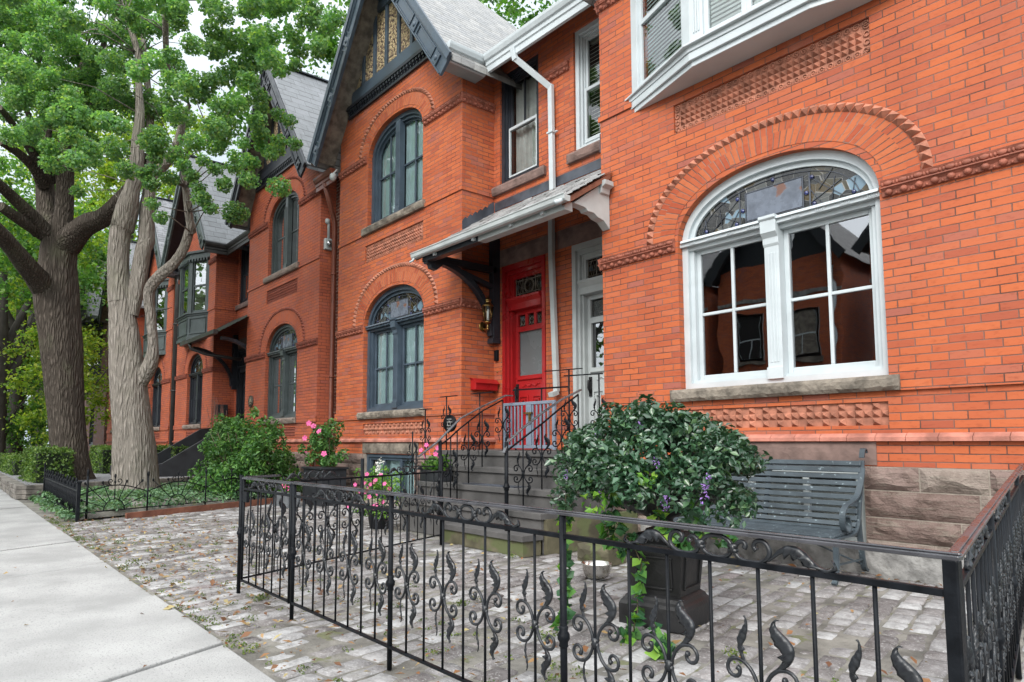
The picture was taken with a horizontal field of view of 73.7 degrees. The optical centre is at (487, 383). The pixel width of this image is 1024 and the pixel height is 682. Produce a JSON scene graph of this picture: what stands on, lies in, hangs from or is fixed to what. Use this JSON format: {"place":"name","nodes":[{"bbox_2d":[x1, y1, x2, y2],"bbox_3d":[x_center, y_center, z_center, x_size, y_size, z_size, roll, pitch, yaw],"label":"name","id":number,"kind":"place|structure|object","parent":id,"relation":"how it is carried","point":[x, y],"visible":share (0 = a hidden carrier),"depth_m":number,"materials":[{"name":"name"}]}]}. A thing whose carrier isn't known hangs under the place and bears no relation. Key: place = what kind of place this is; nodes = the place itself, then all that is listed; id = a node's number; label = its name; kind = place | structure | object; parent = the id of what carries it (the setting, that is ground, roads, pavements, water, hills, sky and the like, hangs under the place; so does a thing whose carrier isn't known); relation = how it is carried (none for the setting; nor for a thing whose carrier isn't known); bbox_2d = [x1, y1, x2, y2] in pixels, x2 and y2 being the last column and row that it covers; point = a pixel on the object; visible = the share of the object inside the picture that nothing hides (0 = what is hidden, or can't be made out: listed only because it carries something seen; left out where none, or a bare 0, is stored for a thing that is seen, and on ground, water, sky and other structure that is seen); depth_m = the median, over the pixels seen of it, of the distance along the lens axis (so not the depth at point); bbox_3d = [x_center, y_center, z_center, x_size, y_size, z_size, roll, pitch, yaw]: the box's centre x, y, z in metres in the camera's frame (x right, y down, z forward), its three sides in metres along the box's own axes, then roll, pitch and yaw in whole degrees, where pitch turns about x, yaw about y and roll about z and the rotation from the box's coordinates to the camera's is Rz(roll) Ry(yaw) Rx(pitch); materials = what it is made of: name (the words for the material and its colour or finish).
{"place":"outdoors","nodes":[
{"label":"outdoors","id":0,"kind":"place"},
{"bbox_2d":[97,241,163,444],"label":"brick house","id":1,"kind":"structure","parent":0,"point":[103,314],"depth_m":32.86,"materials":[{"name":"brick"}]},
{"bbox_2d":[0,489,275,681],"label":"sidewalk","id":2,"kind":"structure","parent":0,"point":[72,604],"depth_m":4.26,"materials":[{"name":"concrete"}]},
{"bbox_2d":[157,444,188,457],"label":"box hedge","id":3,"kind":"object","parent":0,"point":[174,452],"visible":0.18,"depth_m":19.36,"materials":[{"name":"green plant"}]},
{"bbox_2d":[0,0,554,447],"label":"sky","id":4,"kind":"structure","parent":0,"point":[200,63],"materials":[{"name":"white"}]},
{"bbox_2d":[17,499,1023,681],"bbox_3d":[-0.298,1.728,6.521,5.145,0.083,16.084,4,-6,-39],"label":"sett paving","id":5,"kind":"structure","parent":0,"point":[935,664],"depth_m":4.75,"materials":[{"name":"stone"}]},
{"bbox_2d":[80,256,108,450],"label":"brown house","id":6,"kind":"structure","parent":5,"relation":"on","point":[100,435],"depth_m":35.40,"materials":[{"name":"brick"}]},
{"bbox_2d":[89,403,94,445],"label":"window","id":7,"kind":"structure","parent":6,"relation":"in","point":[91,439],"depth_m":37.32,"materials":[{"name":"black glass"}]},
{"bbox_2d":[82,322,103,385],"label":"bay window","id":8,"kind":"structure","parent":6,"relation":"in","point":[84,323],"depth_m":35.75,"materials":[{"name":"blue paint"}]},
{"bbox_2d":[0,471,192,484],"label":"planter soil","id":9,"kind":"structure","parent":5,"relation":"on","point":[103,477],"depth_m":16.98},
{"bbox_2d":[0,452,22,475],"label":"box hedge","id":10,"kind":"object","parent":9,"relation":"on","point":[10,462],"visible":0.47,"depth_m":18.89,"materials":[{"name":"green plant"}]},
{"bbox_2d":[18,444,75,482],"bbox_3d":[-10.121,1.853,15.658,0.962,0.930,2.787,4,-6,-39],"label":"box hedge","id":11,"kind":"object","parent":9,"relation":"on","point":[35,459],"visible":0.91,"depth_m":14.78,"materials":[{"name":"green plant"}]},
{"bbox_2d":[0,0,159,479],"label":"street tree","id":12,"kind":"object","parent":9,"relation":"on","point":[59,232],"visible":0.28,"depth_m":15.75,"materials":[{"name":"green plant"}]},
{"bbox_2d":[89,444,163,473],"bbox_3d":[-10.747,2.243,20.238,1.856,0.947,2.247,4,-6,-39],"label":"box hedge","id":13,"kind":"object","parent":9,"relation":"on","point":[100,458],"visible":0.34,"depth_m":19.23,"materials":[{"name":"green plant"}]},
{"bbox_2d":[110,428,237,476],"bbox_3d":[-8.518,1.958,18.527,2.700,1.599,2.100,4,-6,-39],"label":"black stoop","id":14,"kind":"object","parent":9,"relation":"on","point":[183,462],"visible":0.16,"depth_m":17.85,"materials":[{"name":"metal"}]},
{"bbox_2d":[207,395,226,463],"bbox_3d":[-7.096,1.324,18.015,0.442,2.178,1.965,4,-6,-39],"label":"twiggy plant","id":15,"kind":"object","parent":9,"relation":"on","point":[213,406],"visible":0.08,"depth_m":18.28,"materials":[{"name":"brown plant"}]},
{"bbox_2d":[0,473,207,498],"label":"stone planter wall","id":16,"kind":"structure","parent":5,"relation":"on","point":[13,488],"depth_m":14.58,"materials":[{"name":"grey stone"}]},
{"bbox_2d":[142,196,179,445],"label":"brick house","id":17,"kind":"structure","parent":5,"relation":"on","point":[159,387],"depth_m":25.67,"materials":[{"name":"brick"}]},
{"bbox_2d":[142,278,168,357],"bbox_3d":[-12.961,-2.458,26.466,0.544,2.890,2.650,4,-6,-39],"label":"bay window","id":18,"kind":"structure","parent":17,"relation":"in","point":[161,333],"depth_m":25.75,"materials":[{"name":"grey paint"}]},
{"bbox_2d":[152,368,161,426],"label":"window","id":19,"kind":"structure","parent":17,"relation":"in","point":[157,386],"depth_m":26.78,"materials":[{"name":"grey glass"}]},
{"bbox_2d":[169,275,179,444],"bbox_3d":[-11.215,-0.397,24.477,0.305,7.119,0.300,4,-6,-39],"label":"downpipe","id":20,"kind":"object","parent":17,"relation":"attached to","point":[174,364],"visible":0.48,"depth_m":24.42,"materials":[{"name":"black metal"}]},
{"bbox_2d":[43,462,298,521],"bbox_3d":[-5.927,1.916,13.180,4.179,0.760,4.895,4,-6,-39],"label":"garden fence","id":21,"kind":"object","parent":5,"relation":"on","point":[58,485],"visible":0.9,"depth_m":11.19,"materials":[{"name":"black metal"}]},
{"bbox_2d":[48,483,302,518],"bbox_3d":[-6.394,2.279,14.124,4.500,0.160,6.745,4,-6,-39],"label":"garden bed","id":22,"kind":"object","parent":5,"relation":"on","point":[108,514],"visible":0.06,"depth_m":11.41,"materials":[{"name":"green plant"}]},
{"bbox_2d":[28,480,302,519],"bbox_3d":[-6.367,2.250,14.033,6.998,0.259,4.883,9,-10,-61],"label":"ground cover","id":23,"kind":"object","parent":22,"relation":"on","point":[62,512],"visible":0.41,"depth_m":12.19,"materials":[{"name":"green plant"}]},
{"bbox_2d":[0,0,345,490],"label":"ginkgo tree","id":24,"kind":"object","parent":22,"relation":"on","point":[134,455],"visible":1,"depth_m":13.02,"materials":[{"name":"green plant"}]},
{"bbox_2d":[185,406,301,499],"bbox_3d":[-4.990,1.433,13.952,2.170,1.868,3.041,4,-6,-39],"label":"leafy shrub","id":25,"kind":"object","parent":22,"relation":"on","point":[259,447],"visible":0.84,"depth_m":13.30,"materials":[{"name":"green plant"}]},
{"bbox_2d":[160,154,249,443],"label":"brick house","id":26,"kind":"structure","parent":5,"relation":"on","point":[213,269],"depth_m":21.64,"materials":[{"name":"brick"}]},
{"bbox_2d":[176,249,209,346],"bbox_3d":[-9.624,-2.780,22.748,1.060,2.890,2.750,4,-6,-39],"label":"bay window","id":27,"kind":"structure","parent":26,"relation":"in","point":[192,322],"depth_m":22.08,"materials":[{"name":"grey paint"}]},
{"bbox_2d":[188,354,202,424],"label":"window","id":28,"kind":"structure","parent":26,"relation":"in","point":[196,376],"depth_m":22.74,"materials":[{"name":"grey glass"}]},
{"bbox_2d":[180,315,246,389],"bbox_3d":[-7.657,-1.058,19.820,1.610,2.231,3.220,4,-6,-39],"label":"porch canopy","id":29,"kind":"object","parent":26,"relation":"attached to","point":[232,373],"visible":0.71,"depth_m":20.12,"materials":[{"name":"black paint"}]},
{"bbox_2d":[215,404,227,414],"bbox_3d":[-8.175,0.803,20.960,0.350,0.320,0.110,4,-6,-39],"label":"mailbox","id":30,"kind":"object","parent":26,"relation":"attached to","point":[224,408],"visible":0.84,"depth_m":20.93,"materials":[{"name":"black metal"}]},
{"bbox_2d":[241,373,245,434],"bbox_3d":[-7.388,0.783,20.864,0.127,2.255,0.670,4,-6,-39],"label":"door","id":31,"kind":"structure","parent":26,"relation":"in","point":[242,413],"depth_m":21.09,"materials":[{"name":"black paint"}]},
{"bbox_2d":[240,243,249,303],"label":"window","id":32,"kind":"structure","parent":26,"relation":"in","point":[245,254],"depth_m":21.47,"materials":[{"name":"blue paint"}]},
{"bbox_2d":[125,495,302,518],"bbox_3d":[-4.593,2.156,12.017,0.040,0.140,3.808,-3,-6,28],"label":"timber edging","id":33,"kind":"object","parent":5,"relation":"on","point":[170,511],"visible":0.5,"depth_m":11.35,"materials":[{"name":"brown wood"}]},
{"bbox_2d":[236,475,243,593],"bbox_3d":[-1.907,1.158,5.253,0.052,0.900,0.052,4,-6,-39],"label":"gate post","id":34,"kind":"object","parent":5,"relation":"on","point":[239,532],"visible":0.74,"depth_m":5.24,"materials":[{"name":"black metal"}]},
{"bbox_2d":[225,65,337,486],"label":"brick house","id":35,"kind":"structure","parent":5,"relation":"on","point":[287,359],"depth_m":16.79,"materials":[{"name":"orange brick"}]},
{"bbox_2d":[248,395,252,406],"bbox_3d":[-6.340,0.476,18.226,0.042,0.318,0.318,4,-6,-39],"label":"wall plaque","id":36,"kind":"object","parent":35,"relation":"attached to","point":[250,401],"depth_m":18.18,"materials":[{"name":"grey metal"}]},
{"bbox_2d":[267,324,296,418],"bbox_3d":[-5.019,-0.316,16.875,0.260,2.355,2.040,4,-6,-39],"label":"window","id":37,"kind":"structure","parent":35,"relation":"in","point":[282,376],"depth_m":16.92,"materials":[{"name":"grey glass"}]},
{"bbox_2d":[271,191,298,274],"bbox_3d":[-5.023,-3.815,17.240,0.190,2.020,1.960,4,-6,-39],"label":"window","id":38,"kind":"structure","parent":35,"relation":"in","point":[285,228],"depth_m":17.24,"materials":[{"name":"grey glass"}]},
{"bbox_2d":[309,183,337,465],"bbox_3d":[-3.584,-1.021,15.028,0.482,6.830,0.541,4,-6,-39],"label":"downpipe","id":39,"kind":"object","parent":35,"relation":"attached to","point":[334,274],"visible":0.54,"depth_m":15.13,"materials":[{"name":"metal"}]},
{"bbox_2d":[324,218,331,250],"bbox_3d":[-3.597,-3.388,15.447,0.183,0.720,0.167,4,-6,-39],"label":"electric meter","id":40,"kind":"object","parent":35,"relation":"attached to","point":[327,243],"visible":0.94,"depth_m":15.43,"materials":[{"name":"grey paint"}]},
{"bbox_2d":[330,169,337,181],"bbox_3d":[-3.309,-4.471,14.609,0.146,0.292,0.174,-1,-5,7],"label":"security light","id":41,"kind":"object","parent":35,"relation":"attached to","point":[333,176],"visible":1,"depth_m":14.54,"materials":[{"name":"grey paint"}]},
{"bbox_2d":[276,491,300,507],"bbox_3d":[-3.645,2.099,12.402,0.250,0.260,0.600,4,-6,-39],"label":"planter","id":42,"kind":"object","parent":5,"relation":"on","point":[286,500],"visible":0.45,"depth_m":12.21,"materials":[{"name":"grey stone"}]},
{"bbox_2d":[278,484,288,492],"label":"bedding flowers","id":43,"kind":"object","parent":42,"relation":"in","point":[285,487],"visible":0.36,"depth_m":12.40,"materials":[{"name":"pink plant"}]},
{"bbox_2d":[301,466,348,506],"bbox_3d":[-3.077,1.916,12.838,0.560,0.700,0.860,4,-6,-39],"label":"planter box","id":44,"kind":"object","parent":5,"relation":"on","point":[311,490],"visible":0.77,"depth_m":12.59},
{"bbox_2d":[297,418,349,466],"bbox_3d":[-3.095,1.133,12.910,1.513,0.975,0.642,-4,-6,40],"label":"flowering plant","id":45,"kind":"object","parent":44,"relation":"in","point":[326,448],"visible":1,"depth_m":12.83,"materials":[{"name":"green plant"}]},
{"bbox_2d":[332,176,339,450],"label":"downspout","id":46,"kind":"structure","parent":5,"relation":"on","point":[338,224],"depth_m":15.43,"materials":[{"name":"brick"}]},
{"bbox_2d":[243,456,442,578],"bbox_3d":[-1.202,1.221,6.553,0.062,1.000,2.870,-3,-6,28],"label":"iron fence","id":47,"kind":"object","parent":5,"relation":"on","point":[361,477],"visible":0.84,"depth_m":6.46,"materials":[{"name":"black metal"}]},
{"bbox_2d":[345,457,404,528],"bbox_3d":[-1.540,1.481,9.334,0.730,0.962,1.225,2,-5,-21],"label":"petunia pot","id":48,"kind":"object","parent":5,"relation":"on","point":[377,483],"visible":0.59,"depth_m":9.18,"materials":[{"name":"green plant"}]},
{"bbox_2d":[44,514,838,681],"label":"weed tufts","id":49,"kind":"object","parent":5,"relation":"on","point":[262,596],"visible":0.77,"depth_m":4.77,"materials":[{"name":"green plant"}]},
{"bbox_2d":[307,0,596,506],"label":"brick house","id":50,"kind":"structure","parent":5,"relation":"on","point":[431,128],"depth_m":11.97,"materials":[{"name":"orange brick"}]},
{"bbox_2d":[366,454,413,499],"bbox_3d":[-1.552,1.725,12.715,0.600,0.820,1.810,4,-6,-39],"label":"basement window","id":51,"kind":"structure","parent":50,"relation":"in","point":[391,460],"depth_m":12.72,"materials":[{"name":"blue glass"}]},
{"bbox_2d":[365,285,423,411],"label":"window","id":52,"kind":"structure","parent":50,"relation":"in","point":[395,328],"depth_m":12.76,"materials":[{"name":"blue glass"}]},
{"bbox_2d":[371,109,422,223],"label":"window","id":53,"kind":"structure","parent":50,"relation":"in","point":[397,160],"depth_m":13.10,"materials":[{"name":"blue glass"}]},
{"bbox_2d":[470,378,499,390],"bbox_3d":[-0.052,0.012,11.122,0.500,0.197,0.170,4,-6,-39],"label":"mailbox","id":54,"kind":"object","parent":50,"relation":"attached to","point":[484,384],"visible":0.95,"depth_m":11.05,"materials":[{"name":"red paint"}]},
{"bbox_2d":[479,296,493,330],"bbox_3d":[-0.021,-1.152,11.200,0.200,0.570,0.252,4,-6,-39],"label":"wall lantern","id":55,"kind":"object","parent":50,"relation":"attached to","point":[482,326],"depth_m":11.16,"materials":[{"name":"gold metal"}]},
{"bbox_2d":[494,350,498,372],"bbox_3d":[0.141,-0.368,11.307,0.052,0.374,0.080,4,-6,-39],"label":"doorbell","id":56,"kind":"object","parent":50,"relation":"attached to","point":[496,355],"visible":1,"depth_m":11.29,"materials":[{"name":"black paint"}]},
{"bbox_2d":[409,134,613,344],"bbox_3d":[0.424,-2.020,9.777,1.679,2.454,3.369,4,-6,-39],"label":"porch canopy","id":57,"kind":"object","parent":50,"relation":"attached to","point":[591,202],"visible":0.96,"depth_m":9.86,"materials":[{"name":"wood"}]},
{"bbox_2d":[502,54,538,183],"bbox_3d":[0.869,-4.293,11.527,0.875,1.935,0.940,4,-6,-39],"label":"window","id":58,"kind":"structure","parent":50,"relation":"in","point":[520,108],"depth_m":11.51,"materials":[{"name":"blue paint"}]},
{"bbox_2d":[514,306,541,449],"bbox_3d":[0.675,-0.082,10.890,0.127,2.255,0.740,4,-6,-39],"label":"door","id":59,"kind":"structure","parent":50,"relation":"in","point":[528,327],"depth_m":10.98,"materials":[{"name":"red paint"}]},
{"bbox_2d":[510,46,557,190],"bbox_3d":[0.710,-4.094,10.546,0.748,2.379,0.146,-1,-5,10],"label":"downpipe","id":60,"kind":"object","parent":50,"relation":"attached to","point":[538,77],"visible":0.89,"depth_m":10.48,"materials":[{"name":"white metal"}]},
{"bbox_2d":[548,218,559,396],"bbox_3d":[0.951,-1.234,10.189,0.162,2.880,0.172,4,-6,-39],"label":"downpipe","id":61,"kind":"object","parent":50,"relation":"attached to","point":[553,300],"visible":0.81,"depth_m":10.19,"materials":[{"name":"white metal"}]},
{"bbox_2d":[3,500,942,681],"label":"fallen leaves","id":62,"kind":"object","parent":5,"relation":"on","point":[247,633],"visible":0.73,"depth_m":5.38,"materials":[{"name":"yellow plant"}]},
{"bbox_2d":[398,449,637,556],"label":"stone steps","id":63,"kind":"structure","parent":5,"relation":"on","point":[491,471],"depth_m":7.86,"materials":[{"name":"grey stone"}]},
{"bbox_2d":[419,443,451,481],"bbox_3d":[-0.702,1.063,9.268,0.235,0.522,0.615,4,-6,-39],"label":"trough planter","id":64,"kind":"object","parent":63,"relation":"on","point":[429,469],"visible":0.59,"depth_m":9.18,"materials":[{"name":"green plant"}]},
{"bbox_2d":[402,391,493,499],"bbox_3d":[-0.656,0.813,9.307,0.985,1.447,1.494,-3,-6,33],"label":"wing railing","id":65,"kind":"object","parent":63,"relation":"on","point":[449,421],"visible":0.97,"depth_m":9.56,"materials":[{"name":"black metal"}]},
{"bbox_2d":[417,395,512,514],"bbox_3d":[-0.264,0.899,8.665,1.524,1.571,0.256,4,-6,-39],"label":"stair railing","id":66,"kind":"object","parent":63,"relation":"on","point":[440,442],"visible":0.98,"depth_m":8.66,"materials":[{"name":"black metal"}]},
{"bbox_2d":[462,483,525,487],"bbox_3d":[0.058,1.236,8.317,0.180,0.010,1.000,4,-6,-39],"label":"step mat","id":67,"kind":"object","parent":63,"relation":"on","point":[497,485],"visible":1,"depth_m":8.31,"materials":[{"name":"grey stone"}]},
{"bbox_2d":[503,400,556,449],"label":"porch gate","id":68,"kind":"structure","parent":63,"relation":"on","point":[529,412],"depth_m":8.94,"materials":[{"name":"blue paint"}]},
{"bbox_2d":[502,389,581,530],"bbox_3d":[0.636,0.816,7.686,1.217,1.569,0.256,4,-6,-39],"label":"stair railing","id":69,"kind":"object","parent":63,"relation":"on","point":[506,486],"visible":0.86,"depth_m":7.56,"materials":[{"name":"black metal"}]},
{"bbox_2d":[512,368,582,449],"bbox_3d":[0.826,0.377,9.626,1.177,1.121,0.042,-4,-6,39],"label":"landing railing","id":70,"kind":"object","parent":63,"relation":"on","point":[515,390],"visible":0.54,"depth_m":9.65,"materials":[{"name":"metal"}]},
{"bbox_2d":[560,373,607,435],"bbox_3d":[1.169,0.353,8.312,0.636,0.942,0.066,-3,-6,31],"label":"landing railing","id":71,"kind":"object","parent":63,"relation":"on","point":[574,404],"visible":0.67,"depth_m":8.35,"materials":[{"name":"black metal"}]},
{"bbox_2d":[581,560,611,578],"bbox_3d":[0.921,1.584,5.788,0.260,0.124,0.260,4,-6,-39],"label":"steel bowl","id":72,"kind":"object","parent":5,"relation":"on","point":[603,569],"visible":0.89,"depth_m":5.71,"materials":[{"name":"silver metal"}]},
{"bbox_2d":[577,542,625,565],"bbox_3d":[1.079,1.641,6.594,0.300,0.170,0.400,4,-6,-39],"label":"loose stone","id":73,"kind":"object","parent":5,"relation":"on","point":[584,550],"visible":0.67,"depth_m":6.48,"materials":[{"name":"beige stone"}]},
{"bbox_2d":[289,481,968,681],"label":"iron fence","id":74,"kind":"object","parent":5,"relation":"on","point":[951,591],"visible":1,"depth_m":2.44,"materials":[{"name":"black metal"}]},
{"bbox_2d":[240,477,292,603],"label":"iron gate","id":75,"kind":"structure","parent":74,"relation":"attached to","point":[247,497],"depth_m":4.84,"materials":[{"name":"black metal"}]},
{"bbox_2d":[612,486,723,633],"bbox_3d":[1.153,1.096,4.445,0.793,0.885,0.793,4,-6,-39],"label":"cast iron urn","id":76,"kind":"object","parent":5,"relation":"on","point":[685,573],"visible":0.4,"depth_m":4.27,"materials":[{"name":"metal"}]},
{"bbox_2d":[549,491,737,660],"bbox_3d":[0.772,1.095,4.179,0.592,0.919,1.362,4,-6,-39],"label":"ivy","id":77,"kind":"object","parent":76,"relation":"attached to","point":[639,589],"visible":0.62,"depth_m":4.19,"materials":[{"name":"green plant"}]},
{"bbox_2d":[544,394,772,532],"bbox_3d":[1.084,0.496,4.528,1.454,0.851,1.488,4,-6,-39],"label":"urn plant","id":78,"kind":"object","parent":76,"relation":"in","point":[600,460],"visible":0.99,"depth_m":4.08,"materials":[{"name":"green plant"}]},
{"bbox_2d":[673,448,868,585],"bbox_3d":[2.520,1.153,6.397,0.698,1.096,1.752,4,-6,-39],"label":"garden bench","id":79,"kind":"object","parent":5,"relation":"on","point":[844,530],"visible":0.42,"depth_m":6.11,"materials":[{"name":"grey paint"}]},
{"bbox_2d":[553,0,1023,550],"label":"brick house","id":80,"kind":"structure","parent":5,"relation":"on","point":[809,244],"depth_m":6.77,"materials":[{"name":"orange brick"}]},
{"bbox_2d":[587,293,603,429],"bbox_3d":[1.679,-0.190,9.648,0.127,2.255,0.740,4,-6,-39],"label":"door","id":81,"kind":"structure","parent":80,"relation":"in","point":[595,315],"depth_m":9.87,"materials":[{"name":"grey paint"}]},
{"bbox_2d":[575,17,660,149],"bbox_3d":[1.957,-4.387,10.179,0.875,1.900,0.950,4,-6,-39],"label":"window","id":82,"kind":"structure","parent":80,"relation":"in","point":[587,60],"depth_m":10.25,"materials":[{"name":"white paint"}]},
{"bbox_2d":[625,0,871,112],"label":"bay window","id":83,"kind":"structure","parent":80,"relation":"in","point":[699,40],"depth_m":7.32,"materials":[{"name":"white paint"}]},
{"bbox_2d":[680,150,888,388],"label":"window","id":84,"kind":"structure","parent":80,"relation":"in","point":[783,273],"depth_m":7.42,"materials":[{"name":"white paint"}]},
{"bbox_2d":[714,464,881,541],"bbox_3d":[3.099,1.201,6.963,0.600,0.750,1.720,4,-6,-39],"label":"basement window","id":85,"kind":"structure","parent":80,"relation":"in","point":[863,520],"depth_m":6.58,"materials":[{"name":"grey glass"}]},
{"bbox_2d":[641,525,975,588],"bbox_3d":[3.018,1.595,6.361,0.116,0.320,3.900,4,-6,-39],"label":"wall footing","id":86,"kind":"object","parent":5,"relation":"on","point":[904,567],"depth_m":5.93,"materials":[{"name":"stone"}]},
{"bbox_2d":[949,463,1023,681],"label":"iron fence","id":87,"kind":"object","parent":5,"relation":"on","point":[989,543],"visible":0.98,"depth_m":2.48,"materials":[{"name":"black metal"}]},
{"label":"ground","id":88,"kind":"structure","parent":0,"visible":0},
{"bbox_2d":[4,353,47,452],"bbox_3d":[-20.313,1.100,28.832,5.102,5.689,5.569,-2,-5,21],"label":"garden tree","id":89,"kind":"object","parent":88,"relation":"on","point":[12,428],"visible":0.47,"depth_m":29.00,"materials":[{"name":"green plant"}]},
{"bbox_2d":[0,151,108,454],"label":"maple tree","id":90,"kind":"object","parent":88,"relation":"on","point":[15,396],"visible":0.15,"depth_m":30.72,"materials":[{"name":"green plant"}]},
{"bbox_2d":[0,182,109,449],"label":"maple tree","id":91,"kind":"object","parent":88,"relation":"on","point":[31,316],"visible":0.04,"depth_m":34.08,"materials":[{"name":"green plant"}]},
{"bbox_2d":[0,299,111,446],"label":"garden tree","id":92,"kind":"object","parent":88,"relation":"on","point":[94,383],"visible":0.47,"depth_m":26.07,"materials":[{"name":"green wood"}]},
{"bbox_2d":[0,138,138,453],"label":"maple tree","id":93,"kind":"object","parent":88,"relation":"on","point":[88,279],"visible":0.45,"depth_m":27.08,"materials":[{"name":"green plant"}]},
{"bbox_2d":[1,217,138,446],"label":"shade tree","id":94,"kind":"object","parent":88,"relation":"on","point":[10,310],"visible":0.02,"depth_m":51.62,"materials":[{"name":"green plant"}]},
{"bbox_2d":[3,58,227,240],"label":"maple tree","id":95,"kind":"object","parent":88,"relation":"on","point":[102,195],"visible":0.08,"depth_m":46.58,"materials":[{"name":"green plant"}]},
{"bbox_2d":[181,0,350,144],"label":"shade tree","id":96,"kind":"object","parent":88,"relation":"on","point":[331,50],"visible":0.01,"depth_m":33.68,"materials":[{"name":"green plant"}]},
{"bbox_2d":[478,0,557,28],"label":"shade tree","id":97,"kind":"object","parent":88,"relation":"on","point":[512,11],"visible":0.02,"depth_m":28.42,"materials":[{"name":"green plant"}]}
]}

